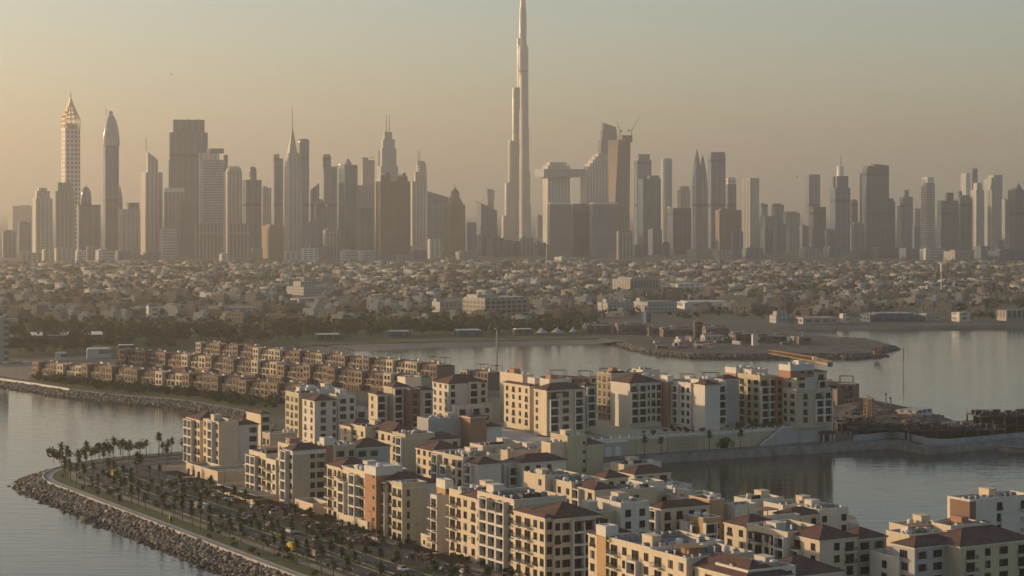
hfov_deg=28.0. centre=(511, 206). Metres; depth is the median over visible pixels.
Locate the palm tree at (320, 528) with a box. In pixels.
[316,523,324,540]
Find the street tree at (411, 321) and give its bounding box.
[393,316,418,327]
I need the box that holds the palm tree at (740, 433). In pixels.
[737,428,744,449]
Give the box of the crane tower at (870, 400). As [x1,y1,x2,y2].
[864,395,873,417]
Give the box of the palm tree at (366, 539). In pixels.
[363,535,369,544]
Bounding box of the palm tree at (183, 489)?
[180,485,186,493]
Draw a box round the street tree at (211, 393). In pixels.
[205,390,215,397]
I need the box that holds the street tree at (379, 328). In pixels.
[374,324,384,336]
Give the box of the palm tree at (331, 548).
[326,539,337,567]
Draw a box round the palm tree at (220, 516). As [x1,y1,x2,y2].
[217,511,224,528]
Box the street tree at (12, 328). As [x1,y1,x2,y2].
[9,321,22,336]
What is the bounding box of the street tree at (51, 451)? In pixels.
[46,446,57,461]
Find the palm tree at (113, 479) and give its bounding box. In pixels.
[109,475,117,497]
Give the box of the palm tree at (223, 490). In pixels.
[220,485,226,504]
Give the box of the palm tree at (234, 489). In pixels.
[230,485,237,507]
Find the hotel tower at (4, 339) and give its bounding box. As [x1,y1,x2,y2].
[0,316,8,363]
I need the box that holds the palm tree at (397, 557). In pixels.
[392,549,402,574]
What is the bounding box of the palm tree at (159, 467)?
[155,464,162,483]
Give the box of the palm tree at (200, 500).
[196,496,204,504]
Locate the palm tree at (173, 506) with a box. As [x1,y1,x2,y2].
[170,502,177,519]
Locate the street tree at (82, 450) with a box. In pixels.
[80,447,89,453]
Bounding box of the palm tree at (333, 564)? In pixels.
[329,559,337,575]
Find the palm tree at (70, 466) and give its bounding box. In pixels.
[67,462,73,481]
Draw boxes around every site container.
[656,345,666,348]
[678,345,687,348]
[694,345,701,348]
[703,343,711,346]
[721,338,729,342]
[732,341,742,344]
[768,340,777,342]
[852,412,863,414]
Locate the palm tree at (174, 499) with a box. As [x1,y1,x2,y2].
[171,494,177,511]
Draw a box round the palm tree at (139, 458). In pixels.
[136,454,143,476]
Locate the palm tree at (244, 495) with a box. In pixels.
[241,488,249,511]
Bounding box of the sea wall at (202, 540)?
[42,451,297,575]
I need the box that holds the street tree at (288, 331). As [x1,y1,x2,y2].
[282,327,294,339]
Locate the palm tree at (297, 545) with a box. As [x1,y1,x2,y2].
[291,537,301,565]
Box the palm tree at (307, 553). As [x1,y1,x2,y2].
[303,547,313,569]
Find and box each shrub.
[31,371,43,377]
[63,375,71,380]
[76,376,87,381]
[85,377,95,385]
[113,379,125,389]
[144,382,155,391]
[216,522,225,528]
[224,389,235,395]
[230,391,241,396]
[230,541,239,546]
[241,532,248,537]
[245,392,255,398]
[247,547,255,553]
[252,395,261,401]
[266,393,277,402]
[281,545,290,552]
[287,555,295,561]
[311,569,320,575]
[343,566,351,572]
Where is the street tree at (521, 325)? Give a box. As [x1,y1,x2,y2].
[511,320,529,328]
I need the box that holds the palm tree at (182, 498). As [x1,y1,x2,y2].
[178,494,186,514]
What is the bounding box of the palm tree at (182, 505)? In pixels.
[179,500,185,522]
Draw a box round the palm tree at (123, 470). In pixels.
[120,465,126,479]
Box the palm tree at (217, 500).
[214,494,220,513]
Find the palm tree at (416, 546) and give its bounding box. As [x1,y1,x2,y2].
[412,543,421,567]
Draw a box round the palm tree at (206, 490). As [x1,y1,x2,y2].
[202,488,210,502]
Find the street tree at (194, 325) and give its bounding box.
[184,320,197,330]
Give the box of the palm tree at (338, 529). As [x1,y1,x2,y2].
[333,524,342,537]
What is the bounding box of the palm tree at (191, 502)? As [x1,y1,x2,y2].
[187,498,195,507]
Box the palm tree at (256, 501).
[254,499,260,515]
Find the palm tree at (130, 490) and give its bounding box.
[127,484,134,503]
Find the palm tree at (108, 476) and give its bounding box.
[106,471,110,488]
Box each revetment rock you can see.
[0,380,277,430]
[7,455,291,575]
[612,334,900,358]
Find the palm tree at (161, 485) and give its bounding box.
[159,480,165,492]
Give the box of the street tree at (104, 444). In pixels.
[94,439,111,456]
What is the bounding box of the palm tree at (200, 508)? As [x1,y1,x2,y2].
[195,503,204,529]
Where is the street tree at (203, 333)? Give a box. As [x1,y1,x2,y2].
[197,328,213,339]
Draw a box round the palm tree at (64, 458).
[61,454,67,472]
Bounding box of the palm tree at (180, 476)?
[176,472,183,488]
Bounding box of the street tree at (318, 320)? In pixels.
[309,318,326,326]
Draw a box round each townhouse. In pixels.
[29,360,67,380]
[57,362,86,376]
[78,362,117,383]
[103,365,147,386]
[116,348,146,365]
[127,367,168,390]
[136,349,169,367]
[152,370,191,392]
[156,351,189,370]
[178,353,213,372]
[182,370,221,395]
[192,337,229,354]
[202,354,244,373]
[207,373,256,396]
[214,343,232,354]
[224,356,256,376]
[232,339,266,357]
[238,378,278,401]
[248,359,294,380]
[252,346,287,359]
[269,380,319,402]
[274,344,310,362]
[274,362,306,382]
[294,345,330,363]
[299,363,344,385]
[315,347,353,364]
[324,366,370,388]
[339,355,367,368]
[351,368,393,390]
[362,351,401,370]
[380,372,430,391]
[386,358,422,372]
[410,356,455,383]
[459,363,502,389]
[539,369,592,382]
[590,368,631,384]
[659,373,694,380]
[827,375,858,403]
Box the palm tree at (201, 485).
[199,481,206,489]
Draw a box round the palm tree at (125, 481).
[122,477,128,493]
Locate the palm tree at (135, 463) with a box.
[133,459,138,475]
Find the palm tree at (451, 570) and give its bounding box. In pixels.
[444,566,456,575]
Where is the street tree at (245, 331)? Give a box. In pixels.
[242,324,255,334]
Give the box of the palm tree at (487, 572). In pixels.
[483,564,492,575]
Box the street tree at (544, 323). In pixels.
[537,317,551,328]
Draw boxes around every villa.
[0,289,13,293]
[0,292,13,301]
[0,297,8,304]
[0,303,8,312]
[7,303,24,313]
[10,307,31,321]
[14,292,29,301]
[19,302,47,315]
[21,289,43,292]
[27,292,45,296]
[29,295,42,301]
[38,299,57,307]
[43,292,58,302]
[43,309,67,318]
[47,305,63,310]
[62,303,80,307]
[64,306,77,310]
[67,309,80,317]
[73,294,91,303]
[78,304,99,314]
[78,311,95,320]
[92,293,101,302]
[93,295,113,303]
[96,301,113,306]
[99,303,123,310]
[99,306,110,316]
[101,308,121,320]
[106,291,122,298]
[106,298,127,302]
[112,300,127,305]
[115,302,129,308]
[121,295,137,301]
[121,309,132,317]
[128,291,146,297]
[129,306,145,308]
[130,308,145,314]
[137,293,157,302]
[151,288,164,293]
[153,292,163,299]
[163,290,182,300]
[164,303,182,311]
[168,306,185,315]
[186,302,202,308]
[186,306,203,315]
[193,310,208,319]
[194,299,206,304]
[198,304,212,311]
[208,307,232,317]
[209,303,228,308]
[210,291,221,297]
[210,293,228,301]
[215,313,227,320]
[227,290,239,298]
[227,309,250,321]
[230,294,245,301]
[246,291,263,302]
[251,300,268,311]
[261,291,270,298]
[266,311,292,321]
[267,298,284,304]
[267,302,290,312]
[271,296,287,304]
[274,292,292,300]
[286,300,303,312]
[286,313,311,322]
[303,304,321,316]
[306,299,323,307]
[316,309,341,319]
[318,293,335,298]
[318,298,337,304]
[322,307,341,310]
[324,289,342,296]
[324,303,335,307]
[329,312,348,321]
[333,301,342,310]
[338,294,364,301]
[340,296,354,301]
[343,300,356,308]
[348,313,360,319]
[350,300,365,310]
[365,295,381,300]
[366,299,384,311]
[374,293,394,299]
[380,316,401,320]
[381,298,396,306]
[386,303,402,311]
[392,296,406,302]
[393,312,406,318]
[398,299,411,310]
[405,310,424,316]
[411,313,431,321]
[412,293,426,304]
[413,303,431,309]
[433,310,449,319]
[446,309,459,318]
[469,309,494,320]
[491,308,503,315]
[511,314,531,322]
[527,294,544,302]
[527,306,544,313]
[531,297,546,308]
[536,309,553,314]
[544,294,552,299]
[544,309,567,318]
[545,304,559,309]
[549,296,565,304]
[555,304,574,317]
[558,294,570,299]
[562,299,575,303]
[569,302,594,311]
[575,294,591,303]
[581,307,597,316]
[597,294,608,300]
[607,308,627,316]
[613,294,626,301]
[614,289,624,295]
[621,289,636,300]
[644,290,664,299]
[665,288,681,300]
[687,308,705,313]
[698,301,711,312]
[703,288,714,298]
[712,303,720,311]
[721,300,735,312]
[723,293,742,301]
[728,301,755,313]
[736,289,749,295]
[737,296,746,302]
[739,295,760,299]
[743,298,761,304]
[750,290,769,300]
[756,304,774,313]
[763,293,777,302]
[767,296,783,300]
[769,299,789,309]
[772,295,788,300]
[787,303,799,313]
[792,306,812,315]
[796,294,808,299]
[803,301,824,307]
[804,289,815,297]
[809,305,825,313]
[816,298,832,307]
[817,306,842,315]
[829,298,844,303]
[829,302,843,311]
[833,293,847,297]
[841,300,852,305]
[843,297,863,300]
[845,304,863,316]
[849,293,862,297]
[851,292,865,298]
[857,302,867,307]
[864,291,880,301]
[864,306,869,312]
[865,300,873,309]
[870,299,879,305]
[875,300,888,307]
[884,291,905,298]
[887,292,901,301]
[903,295,918,306]
[909,293,925,297]
[919,299,935,311]
[921,296,944,301]
[926,295,938,302]
[928,291,950,300]
[929,289,949,292]
[934,301,954,312]
[951,292,964,299]
[955,289,968,299]
[965,305,988,312]
[969,297,983,303]
[998,295,1009,303]
[999,288,1011,296]
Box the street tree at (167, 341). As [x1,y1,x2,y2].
[156,337,176,349]
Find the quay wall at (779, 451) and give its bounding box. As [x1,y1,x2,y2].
[624,439,1023,462]
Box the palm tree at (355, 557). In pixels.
[350,549,358,575]
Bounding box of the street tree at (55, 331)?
[42,325,66,334]
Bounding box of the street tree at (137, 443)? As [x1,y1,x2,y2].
[134,438,145,451]
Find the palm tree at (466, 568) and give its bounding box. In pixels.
[463,563,470,575]
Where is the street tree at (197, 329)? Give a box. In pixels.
[194,322,209,333]
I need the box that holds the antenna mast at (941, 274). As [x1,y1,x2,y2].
[940,264,941,288]
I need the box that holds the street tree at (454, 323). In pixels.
[448,319,457,332]
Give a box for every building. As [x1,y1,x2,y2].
[7,318,17,325]
[22,361,30,365]
[30,331,102,343]
[55,352,66,360]
[87,347,110,357]
[117,344,134,355]
[146,303,157,317]
[229,306,256,311]
[287,281,334,294]
[290,297,316,302]
[314,333,341,340]
[386,330,410,337]
[432,298,459,311]
[454,329,482,336]
[463,293,528,313]
[512,328,532,334]
[582,322,610,333]
[598,299,633,313]
[612,276,659,290]
[613,322,645,334]
[633,298,676,311]
[641,312,650,322]
[647,325,657,335]
[658,325,692,336]
[662,283,702,290]
[677,300,729,308]
[693,318,702,337]
[700,332,725,341]
[701,325,728,336]
[728,330,767,342]
[751,331,758,345]
[768,333,785,341]
[769,311,794,322]
[793,316,836,323]
[796,334,810,343]
[831,388,849,404]
[839,313,848,322]
[860,312,918,321]
[898,407,931,413]
[919,313,938,320]
[952,312,970,321]
[997,309,1023,320]
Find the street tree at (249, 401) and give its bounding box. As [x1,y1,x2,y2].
[244,399,253,404]
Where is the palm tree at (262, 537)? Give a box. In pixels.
[258,532,266,552]
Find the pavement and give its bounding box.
[152,464,510,575]
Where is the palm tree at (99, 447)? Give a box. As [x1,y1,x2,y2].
[95,442,102,458]
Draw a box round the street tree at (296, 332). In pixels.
[285,328,301,339]
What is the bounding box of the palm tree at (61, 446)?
[58,442,65,465]
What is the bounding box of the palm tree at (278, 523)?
[274,519,279,535]
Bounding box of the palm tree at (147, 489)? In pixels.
[145,483,152,502]
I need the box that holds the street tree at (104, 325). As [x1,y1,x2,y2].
[98,321,120,328]
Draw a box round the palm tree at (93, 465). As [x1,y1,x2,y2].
[90,462,96,482]
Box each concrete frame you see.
[833,415,879,432]
[847,420,950,438]
[900,422,1006,440]
[966,407,1023,433]
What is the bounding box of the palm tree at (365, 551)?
[361,545,369,565]
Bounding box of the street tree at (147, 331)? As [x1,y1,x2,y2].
[133,324,161,339]
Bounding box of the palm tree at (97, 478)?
[94,473,100,490]
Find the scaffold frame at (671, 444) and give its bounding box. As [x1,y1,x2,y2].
[668,435,696,451]
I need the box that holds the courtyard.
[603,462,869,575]
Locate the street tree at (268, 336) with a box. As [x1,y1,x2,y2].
[256,329,274,339]
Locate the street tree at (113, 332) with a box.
[102,327,121,344]
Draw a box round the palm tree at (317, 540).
[311,533,321,563]
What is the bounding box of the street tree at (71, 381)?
[65,379,75,385]
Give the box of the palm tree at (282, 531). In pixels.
[279,528,286,550]
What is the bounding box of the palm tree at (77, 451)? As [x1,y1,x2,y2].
[73,448,81,466]
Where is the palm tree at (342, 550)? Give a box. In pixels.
[337,546,347,572]
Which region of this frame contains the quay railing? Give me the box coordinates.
[625,437,1015,455]
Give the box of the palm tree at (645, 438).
[641,434,648,455]
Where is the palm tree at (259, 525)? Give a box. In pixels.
[253,520,262,543]
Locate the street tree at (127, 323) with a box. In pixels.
[124,320,137,324]
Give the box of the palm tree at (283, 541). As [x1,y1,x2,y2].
[277,533,287,560]
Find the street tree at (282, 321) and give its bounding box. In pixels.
[272,319,287,327]
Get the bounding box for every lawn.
[33,379,284,416]
[52,454,355,575]
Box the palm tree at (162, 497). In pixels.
[158,493,166,516]
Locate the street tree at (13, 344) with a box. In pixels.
[9,336,21,352]
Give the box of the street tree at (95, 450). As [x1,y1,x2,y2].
[89,447,100,454]
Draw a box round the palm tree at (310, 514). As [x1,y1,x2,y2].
[306,507,315,531]
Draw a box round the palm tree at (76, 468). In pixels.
[72,462,79,484]
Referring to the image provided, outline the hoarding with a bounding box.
[853,431,1023,444]
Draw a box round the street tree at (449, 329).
[439,323,452,330]
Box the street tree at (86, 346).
[79,339,91,351]
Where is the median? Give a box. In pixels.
[106,460,394,575]
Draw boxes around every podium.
[217,482,279,505]
[295,497,326,515]
[413,419,834,456]
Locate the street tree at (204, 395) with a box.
[200,393,209,401]
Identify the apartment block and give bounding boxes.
[183,408,271,483]
[245,429,391,506]
[285,383,366,444]
[324,456,436,543]
[339,418,434,471]
[367,374,491,426]
[414,440,502,487]
[417,412,503,447]
[420,477,649,575]
[470,437,567,487]
[499,368,596,435]
[523,468,656,505]
[541,429,604,475]
[585,523,845,575]
[589,456,692,502]
[595,366,658,420]
[609,373,662,427]
[649,494,724,539]
[661,375,726,431]
[666,488,799,520]
[714,365,782,425]
[722,514,888,575]
[763,494,848,530]
[779,360,832,428]
[870,525,1023,575]
[885,513,986,549]
[939,487,1023,534]
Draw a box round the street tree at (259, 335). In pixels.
[251,332,263,343]
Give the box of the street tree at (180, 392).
[176,389,187,398]
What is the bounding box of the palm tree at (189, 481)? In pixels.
[187,477,192,492]
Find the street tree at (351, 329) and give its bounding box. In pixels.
[346,326,354,335]
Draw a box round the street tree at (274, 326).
[270,319,285,330]
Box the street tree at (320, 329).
[314,324,326,332]
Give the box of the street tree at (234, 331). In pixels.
[230,328,237,335]
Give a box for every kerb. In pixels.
[85,457,358,575]
[105,460,388,575]
[117,461,394,573]
[135,463,430,575]
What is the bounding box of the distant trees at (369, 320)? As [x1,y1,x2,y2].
[0,260,1023,332]
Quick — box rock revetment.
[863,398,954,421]
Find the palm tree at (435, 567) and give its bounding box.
[428,557,439,575]
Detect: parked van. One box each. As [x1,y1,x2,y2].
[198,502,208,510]
[286,541,297,550]
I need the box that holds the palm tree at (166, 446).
[162,443,170,465]
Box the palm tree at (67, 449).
[65,444,71,459]
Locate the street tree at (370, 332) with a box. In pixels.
[364,330,375,336]
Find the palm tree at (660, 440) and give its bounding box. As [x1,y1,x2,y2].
[657,436,664,454]
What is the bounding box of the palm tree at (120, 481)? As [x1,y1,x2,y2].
[116,478,126,500]
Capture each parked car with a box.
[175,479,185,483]
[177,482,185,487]
[231,498,244,502]
[258,507,270,511]
[269,509,282,514]
[282,514,297,519]
[285,527,295,532]
[302,520,316,525]
[310,550,320,556]
[319,529,333,534]
[351,537,364,542]
[364,540,379,545]
[371,535,379,541]
[398,565,409,571]
[405,552,421,559]
[438,563,447,570]
[459,572,476,575]
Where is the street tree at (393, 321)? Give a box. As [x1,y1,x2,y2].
[386,318,401,329]
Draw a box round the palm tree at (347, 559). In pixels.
[341,554,352,575]
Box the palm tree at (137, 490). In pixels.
[134,486,142,506]
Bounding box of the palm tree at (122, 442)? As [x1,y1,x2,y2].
[119,439,126,459]
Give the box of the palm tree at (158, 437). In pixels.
[154,431,163,455]
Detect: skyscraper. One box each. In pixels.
[8,205,31,236]
[32,188,52,251]
[55,182,73,247]
[61,93,79,250]
[77,187,100,255]
[102,111,119,253]
[118,203,139,255]
[119,186,122,208]
[141,145,162,254]
[159,229,175,258]
[164,188,184,254]
[168,119,207,222]
[178,201,197,255]
[195,223,219,259]
[199,148,223,253]
[224,155,241,253]
[229,223,250,259]
[242,166,261,247]
[262,186,270,225]
[262,224,283,258]
[273,154,282,225]
[284,107,301,254]
[298,139,309,247]
[309,184,318,220]
[314,199,326,229]
[322,154,336,229]
[338,159,357,253]
[358,185,373,207]
[358,208,373,250]
[361,157,374,245]
[376,115,397,181]
[376,172,410,255]
[411,152,426,245]
[426,191,448,246]
[428,239,440,258]
[444,185,464,255]
[466,222,475,251]
[476,201,497,236]
[486,188,493,208]
[501,0,530,240]
[535,154,608,243]
[547,202,571,257]
[572,204,588,256]
[589,202,617,257]
[598,123,616,153]
[608,135,631,230]
[617,231,631,260]
[634,154,650,244]
[638,176,660,244]
[661,158,671,242]
[667,207,690,254]
[677,186,689,207]
[692,150,707,248]
[708,152,725,247]
[715,209,740,250]
[726,178,735,209]
[742,178,758,247]
[759,216,782,247]
[760,203,767,217]
[771,203,783,217]
[783,211,799,229]
[805,174,819,225]
[809,206,825,251]
[830,157,849,251]
[851,199,857,223]
[860,173,861,223]
[862,164,888,249]
[889,198,894,246]
[897,190,912,247]
[913,206,920,226]
[921,177,934,247]
[937,193,957,250]
[956,191,971,250]
[961,173,969,194]
[970,165,977,197]
[971,183,983,249]
[984,175,1001,245]
[988,185,994,249]
[1002,198,1009,248]
[1008,183,1023,249]
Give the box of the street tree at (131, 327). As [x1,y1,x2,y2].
[126,321,140,340]
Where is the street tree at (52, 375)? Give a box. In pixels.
[47,373,57,382]
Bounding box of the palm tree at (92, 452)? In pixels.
[89,449,95,463]
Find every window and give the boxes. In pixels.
[249,427,256,432]
[249,436,256,441]
[249,445,256,448]
[262,417,268,422]
[262,425,268,430]
[310,462,314,468]
[310,472,314,478]
[310,482,314,488]
[317,453,324,458]
[317,462,324,468]
[317,471,324,477]
[317,481,324,487]
[317,491,324,497]
[336,451,343,457]
[337,470,340,478]
[340,399,346,403]
[340,406,346,411]
[340,414,345,418]
[349,450,353,456]
[358,451,365,457]
[370,450,377,456]
[392,488,395,496]
[392,499,395,507]
[392,510,395,518]
[392,521,395,529]
[392,532,395,540]
[397,489,400,497]
[397,511,400,520]
[397,522,400,531]
[450,542,453,551]
[456,497,460,506]
[456,509,460,518]
[456,520,460,529]
[456,532,460,541]
[456,543,460,552]
[463,499,466,507]
[463,511,466,518]
[463,523,466,530]
[470,501,474,510]
[470,513,474,522]
[470,525,474,534]
[471,537,474,544]
[471,548,474,556]
[508,505,512,514]
[508,517,512,526]
[508,529,512,538]
[508,541,512,551]
[508,553,512,563]
[515,564,520,573]
[524,566,529,575]
[532,556,536,566]
[533,519,536,527]
[533,532,536,540]
[533,544,536,552]
[539,534,543,542]
[539,546,543,554]
[540,521,543,529]
[540,558,543,566]
[547,522,551,529]
[547,534,551,542]
[547,547,551,554]
[547,559,551,567]
[555,523,559,530]
[555,535,560,544]
[555,548,559,555]
[555,560,559,568]
[562,424,568,428]
[562,522,569,530]
[562,535,569,542]
[562,547,569,555]
[562,559,569,567]
[562,572,569,575]
[563,400,568,405]
[563,408,568,413]
[563,416,568,421]
[587,492,591,499]
[589,537,594,547]
[590,550,593,558]
[590,563,593,571]
[622,547,625,555]
[625,510,630,517]
[625,521,630,529]
[639,508,644,515]
[639,520,644,527]
[643,566,647,575]
[644,552,647,561]
[664,512,670,520]
[664,523,670,530]
[668,559,672,569]
[676,511,682,519]
[678,562,682,571]
[727,527,731,536]
[727,538,731,545]
[739,530,742,537]
[764,547,768,554]
[799,383,804,387]
[810,543,814,551]
[811,518,816,524]
[822,516,826,522]
[834,543,839,550]
[834,555,839,563]
[842,514,846,520]
[846,566,853,575]
[860,542,868,550]
[860,554,868,562]
[860,566,868,574]
[875,541,883,548]
[882,560,886,568]
[900,549,906,558]
[901,562,906,570]
[918,551,926,559]
[918,564,926,571]
[933,549,941,557]
[933,562,941,570]
[985,548,990,556]
[985,560,990,568]
[997,502,1002,510]
[997,513,1000,521]
[999,546,1007,554]
[999,558,1007,566]
[999,571,1007,575]
[1019,568,1023,575]
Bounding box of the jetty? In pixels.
[998,445,1023,452]
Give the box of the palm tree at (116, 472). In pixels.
[112,469,121,486]
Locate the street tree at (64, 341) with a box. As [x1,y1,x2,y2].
[59,335,70,344]
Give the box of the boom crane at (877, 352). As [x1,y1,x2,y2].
[873,344,883,354]
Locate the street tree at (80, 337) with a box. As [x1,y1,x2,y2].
[74,335,89,350]
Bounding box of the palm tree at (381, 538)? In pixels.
[377,533,385,556]
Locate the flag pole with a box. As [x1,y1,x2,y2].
[602,285,602,318]
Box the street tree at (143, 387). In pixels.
[140,385,150,390]
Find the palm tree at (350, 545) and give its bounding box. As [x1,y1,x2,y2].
[347,541,354,558]
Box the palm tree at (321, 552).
[316,542,326,573]
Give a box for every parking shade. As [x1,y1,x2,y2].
[162,470,192,479]
[182,477,215,490]
[208,485,240,496]
[229,492,263,508]
[252,499,289,516]
[277,507,314,524]
[302,514,341,530]
[334,525,376,544]
[393,543,438,564]
[425,553,471,572]
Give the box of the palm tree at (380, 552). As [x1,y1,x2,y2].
[375,546,384,562]
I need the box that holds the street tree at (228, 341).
[222,337,239,343]
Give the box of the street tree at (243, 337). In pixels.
[229,333,248,343]
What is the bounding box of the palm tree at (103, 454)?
[100,448,106,465]
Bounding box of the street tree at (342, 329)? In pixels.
[333,325,346,333]
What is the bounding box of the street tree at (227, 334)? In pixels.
[216,329,234,337]
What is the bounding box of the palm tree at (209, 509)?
[204,504,213,514]
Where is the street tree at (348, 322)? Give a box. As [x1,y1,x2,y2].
[336,315,353,334]
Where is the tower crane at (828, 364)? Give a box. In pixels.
[768,350,832,368]
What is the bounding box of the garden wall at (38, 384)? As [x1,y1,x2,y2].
[0,378,69,389]
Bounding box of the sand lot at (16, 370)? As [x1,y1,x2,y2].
[0,363,31,379]
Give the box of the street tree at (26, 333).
[17,331,31,339]
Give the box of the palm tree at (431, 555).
[427,552,435,573]
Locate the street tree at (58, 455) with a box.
[54,451,66,463]
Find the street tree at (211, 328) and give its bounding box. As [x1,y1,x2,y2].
[203,325,215,333]
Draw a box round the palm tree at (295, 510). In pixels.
[291,503,299,528]
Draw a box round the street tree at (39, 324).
[27,317,55,331]
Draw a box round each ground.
[0,214,1023,572]
[9,319,596,357]
[623,334,890,353]
[832,399,1018,431]
[834,404,1023,433]
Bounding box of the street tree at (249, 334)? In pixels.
[242,332,254,340]
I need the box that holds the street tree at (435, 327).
[421,319,445,330]
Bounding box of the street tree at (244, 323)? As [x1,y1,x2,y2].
[239,321,253,328]
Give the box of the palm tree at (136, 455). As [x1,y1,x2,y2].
[132,452,140,473]
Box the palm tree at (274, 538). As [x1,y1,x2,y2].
[270,535,277,556]
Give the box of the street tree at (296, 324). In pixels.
[279,318,303,336]
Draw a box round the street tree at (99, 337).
[95,335,111,346]
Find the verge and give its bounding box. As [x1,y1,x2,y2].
[133,463,445,575]
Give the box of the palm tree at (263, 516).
[260,512,267,530]
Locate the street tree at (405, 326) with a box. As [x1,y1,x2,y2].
[396,320,411,330]
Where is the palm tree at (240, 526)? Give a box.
[236,522,245,544]
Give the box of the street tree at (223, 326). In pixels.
[214,324,228,335]
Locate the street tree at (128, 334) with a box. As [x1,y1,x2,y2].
[116,328,143,341]
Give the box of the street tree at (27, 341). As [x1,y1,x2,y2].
[15,333,42,352]
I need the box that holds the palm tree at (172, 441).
[170,436,174,453]
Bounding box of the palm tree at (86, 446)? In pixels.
[83,440,89,460]
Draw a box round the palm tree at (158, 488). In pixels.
[154,485,162,503]
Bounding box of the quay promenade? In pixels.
[613,440,941,457]
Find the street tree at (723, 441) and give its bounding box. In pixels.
[716,437,734,452]
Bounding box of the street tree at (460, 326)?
[453,323,466,329]
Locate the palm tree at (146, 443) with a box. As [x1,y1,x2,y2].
[143,439,149,456]
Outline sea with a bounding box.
[0,329,1023,575]
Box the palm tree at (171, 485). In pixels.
[168,480,175,498]
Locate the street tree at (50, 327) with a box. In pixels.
[45,322,58,331]
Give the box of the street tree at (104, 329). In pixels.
[102,323,124,342]
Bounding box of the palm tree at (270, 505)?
[266,499,274,516]
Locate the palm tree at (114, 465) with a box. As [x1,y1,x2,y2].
[110,461,117,473]
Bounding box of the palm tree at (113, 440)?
[109,436,117,458]
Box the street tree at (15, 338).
[10,334,22,349]
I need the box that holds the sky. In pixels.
[0,0,1023,213]
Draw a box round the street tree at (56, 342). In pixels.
[46,338,63,351]
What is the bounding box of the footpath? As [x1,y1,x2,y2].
[69,456,344,575]
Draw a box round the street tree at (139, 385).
[135,383,146,392]
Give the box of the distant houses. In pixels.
[0,258,1023,298]
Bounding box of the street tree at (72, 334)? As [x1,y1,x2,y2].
[65,326,90,341]
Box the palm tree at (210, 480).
[207,476,215,500]
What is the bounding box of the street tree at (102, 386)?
[95,383,105,388]
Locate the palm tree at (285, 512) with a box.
[281,507,287,523]
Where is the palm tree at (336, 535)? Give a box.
[331,531,339,554]
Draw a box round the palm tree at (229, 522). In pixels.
[224,517,235,541]
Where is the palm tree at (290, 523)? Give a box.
[287,519,295,539]
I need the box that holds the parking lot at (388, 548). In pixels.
[120,466,488,575]
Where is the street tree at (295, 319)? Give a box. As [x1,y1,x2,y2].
[278,314,304,324]
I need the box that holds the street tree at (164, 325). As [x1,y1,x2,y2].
[152,321,177,334]
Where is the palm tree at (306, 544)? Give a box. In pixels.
[303,539,310,558]
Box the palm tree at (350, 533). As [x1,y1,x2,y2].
[346,526,354,540]
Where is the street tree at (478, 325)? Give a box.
[473,322,485,329]
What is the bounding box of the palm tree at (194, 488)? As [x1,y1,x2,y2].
[191,483,198,501]
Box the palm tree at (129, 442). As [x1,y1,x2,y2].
[126,439,132,458]
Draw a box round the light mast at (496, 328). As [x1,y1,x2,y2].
[493,326,499,370]
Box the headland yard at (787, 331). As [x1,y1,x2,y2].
[611,323,797,347]
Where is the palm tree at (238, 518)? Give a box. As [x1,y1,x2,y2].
[233,511,242,535]
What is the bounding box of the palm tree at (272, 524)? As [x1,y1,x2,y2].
[266,521,277,546]
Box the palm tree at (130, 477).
[127,472,134,493]
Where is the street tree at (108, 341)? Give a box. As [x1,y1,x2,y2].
[100,336,113,346]
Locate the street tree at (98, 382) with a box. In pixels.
[91,378,107,384]
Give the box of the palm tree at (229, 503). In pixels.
[226,499,231,515]
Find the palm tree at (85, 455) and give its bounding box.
[83,451,88,464]
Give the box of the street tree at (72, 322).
[64,316,87,329]
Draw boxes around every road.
[85,457,387,575]
[118,461,428,575]
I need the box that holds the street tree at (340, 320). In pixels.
[336,315,350,333]
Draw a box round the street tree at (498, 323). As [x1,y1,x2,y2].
[493,321,504,332]
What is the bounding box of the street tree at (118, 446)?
[114,439,130,454]
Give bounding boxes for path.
[44,453,307,575]
[72,389,245,410]
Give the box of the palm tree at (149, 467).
[147,464,151,479]
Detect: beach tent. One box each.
[535,328,548,335]
[550,327,564,335]
[569,327,577,334]
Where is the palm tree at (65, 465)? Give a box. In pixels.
[62,461,69,478]
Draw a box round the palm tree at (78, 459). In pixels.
[74,453,81,475]
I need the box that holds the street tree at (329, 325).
[324,323,333,330]
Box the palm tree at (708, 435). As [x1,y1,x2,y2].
[705,430,713,451]
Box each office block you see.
[2,230,15,257]
[18,221,30,254]
[21,251,41,262]
[42,249,52,260]
[54,248,74,260]
[75,249,85,260]
[86,245,93,259]
[95,249,112,260]
[115,250,130,259]
[132,247,139,258]
[143,251,160,259]
[219,253,228,260]
[251,247,262,258]
[284,251,299,259]
[301,247,318,260]
[306,221,322,255]
[320,246,331,258]
[323,228,339,258]
[340,249,355,260]
[357,249,373,260]
[376,254,394,260]
[396,254,408,259]
[410,250,426,258]
[441,250,444,258]
[455,251,475,259]
[476,233,492,255]
[487,237,503,255]
[504,240,519,255]
[520,236,532,255]
[533,241,545,255]
[535,215,542,237]
[546,245,550,259]
[554,256,577,261]
[581,257,596,261]
[632,244,647,256]
[648,228,661,254]
[661,242,669,256]
[687,248,713,258]
[714,250,730,258]
[731,231,742,255]
[742,247,762,257]
[761,228,772,253]
[772,223,786,251]
[786,229,799,252]
[798,247,819,258]
[799,225,808,247]
[823,247,840,257]
[825,229,832,246]
[850,222,863,250]
[852,250,872,258]
[872,247,899,257]
[899,248,919,258]
[912,226,920,247]
[920,248,945,259]
[944,250,972,259]
[974,246,990,258]
[988,249,1023,260]
[995,240,1003,248]
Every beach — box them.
[287,338,620,352]
[790,325,1023,329]
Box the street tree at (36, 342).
[23,334,49,353]
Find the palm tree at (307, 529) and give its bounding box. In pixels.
[304,525,310,538]

